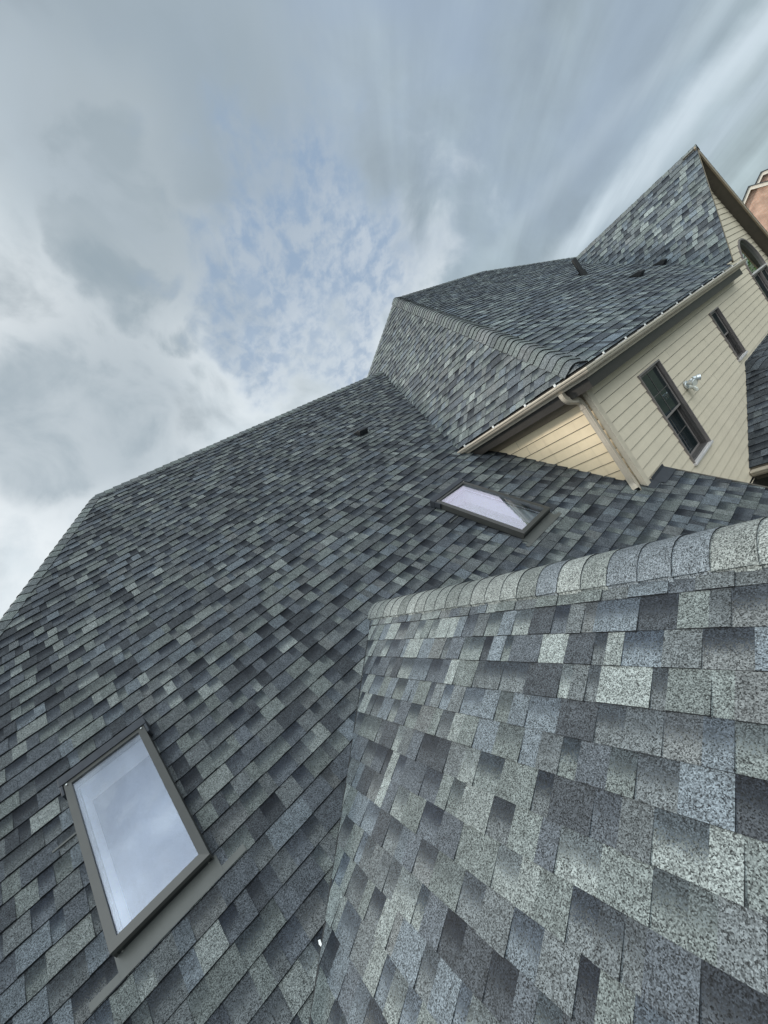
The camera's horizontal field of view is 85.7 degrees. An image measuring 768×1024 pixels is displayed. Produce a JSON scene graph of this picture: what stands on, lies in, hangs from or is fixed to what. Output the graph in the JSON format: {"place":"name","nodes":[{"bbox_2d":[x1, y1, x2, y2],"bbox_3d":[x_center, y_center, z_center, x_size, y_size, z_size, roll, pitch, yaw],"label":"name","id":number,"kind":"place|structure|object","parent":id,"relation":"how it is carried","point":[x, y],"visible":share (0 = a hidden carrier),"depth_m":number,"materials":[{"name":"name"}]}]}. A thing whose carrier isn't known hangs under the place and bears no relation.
{"place":"outdoors","nodes":[
{"label":"outdoors","id":0,"kind":"place"},
{"bbox_2d":[0,144,767,1023],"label":"house","id":1,"kind":"structure","parent":0,"point":[424,760],"depth_m":2.65,"materials":[{"name":"tile"}]},
{"bbox_2d":[52,716,246,1013],"bbox_3d":[-1.553,1.943,2.589,0.844,0.942,1.070,-35,2,-32],"label":"skylight","id":2,"kind":"object","parent":1,"relation":"on","point":[165,870],"visible":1,"depth_m":2.58,"materials":[{"name":"clear glass"}]},
{"bbox_2d":[353,427,368,436],"bbox_3d":[-0.399,-1.392,7.259,0.213,0.152,0.240,-35,2,-32],"label":"roof vent","id":3,"kind":"object","parent":1,"relation":"on","point":[361,432],"visible":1,"depth_m":7.18,"materials":[{"name":"black plastic"}]},
{"bbox_2d":[430,478,561,546],"bbox_3d":[1.186,0.006,4.728,0.785,0.943,1.071,-35,2,-32],"label":"skylight","id":4,"kind":"object","parent":1,"relation":"on","point":[529,527],"visible":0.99,"depth_m":4.80,"materials":[{"name":"glass"}]},
{"bbox_2d":[571,258,590,275],"bbox_3d":[4.481,-5.572,9.504,0.240,0.510,0.220,-35,2,-32],"label":"vent pipe","id":5,"kind":"object","parent":1,"relation":"on","point":[578,267],"visible":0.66,"depth_m":9.45,"materials":[{"name":"black plastic"}]},
{"bbox_2d":[629,269,644,276],"bbox_3d":[5.059,-4.731,8.271,0.202,0.169,0.257,-35,2,-32],"label":"roof vent","id":6,"kind":"object","parent":1,"relation":"on","point":[640,273],"visible":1,"depth_m":8.19,"materials":[{"name":"black plastic"}]},
{"bbox_2d":[651,258,666,265],"bbox_3d":[6.024,-5.412,9.022,0.202,0.169,0.257,-35,2,-32],"label":"roof vent","id":7,"kind":"object","parent":1,"relation":"on","point":[662,261],"visible":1,"depth_m":8.94,"materials":[{"name":"black plastic"}]},
{"bbox_2d":[637,359,713,465],"bbox_3d":[3.844,-1.324,5.552,0.769,1.369,0.194,-35,2,-32],"label":"window","id":8,"kind":"structure","parent":1,"relation":"in","point":[664,393],"depth_m":5.64,"materials":[{"name":"black glass"}]},
{"bbox_2d":[683,374,700,391],"bbox_3d":[4.321,-1.779,5.769,0.312,0.196,0.180,-35,2,-32],"label":"floodlight","id":9,"kind":"object","parent":1,"relation":"attached to","point":[692,382],"visible":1,"depth_m":5.76,"materials":[{"name":"silver metal"}]},
{"bbox_2d":[708,307,747,361],"bbox_3d":[5.952,-3.082,7.257,0.544,0.969,0.194,-35,2,-32],"label":"window","id":10,"kind":"structure","parent":1,"relation":"in","point":[716,315],"depth_m":7.33,"materials":[{"name":"black glass"}]},
{"bbox_2d":[737,238,767,275],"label":"arched window","id":11,"kind":"structure","parent":1,"relation":"in","point":[754,262],"depth_m":9.29,"materials":[{"name":"black glass"}]},
{"bbox_2d":[752,270,767,300],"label":"window","id":12,"kind":"structure","parent":1,"relation":"in","point":[758,277],"depth_m":9.15,"materials":[{"name":"black metal"}]},
{"bbox_2d":[760,265,767,281],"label":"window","id":13,"kind":"structure","parent":1,"relation":"in","point":[764,270],"depth_m":9.53,"materials":[{"name":"black glass"}]},
{"bbox_2d":[0,0,767,618],"label":"sky","id":14,"kind":"structure","parent":0,"point":[214,214],"materials":[{"name":"grey"}]},
{"bbox_2d":[742,169,767,231],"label":"brick house","id":15,"kind":"structure","parent":0,"point":[755,200],"depth_m":22.40,"materials":[{"name":"orange brick"}]}
]}

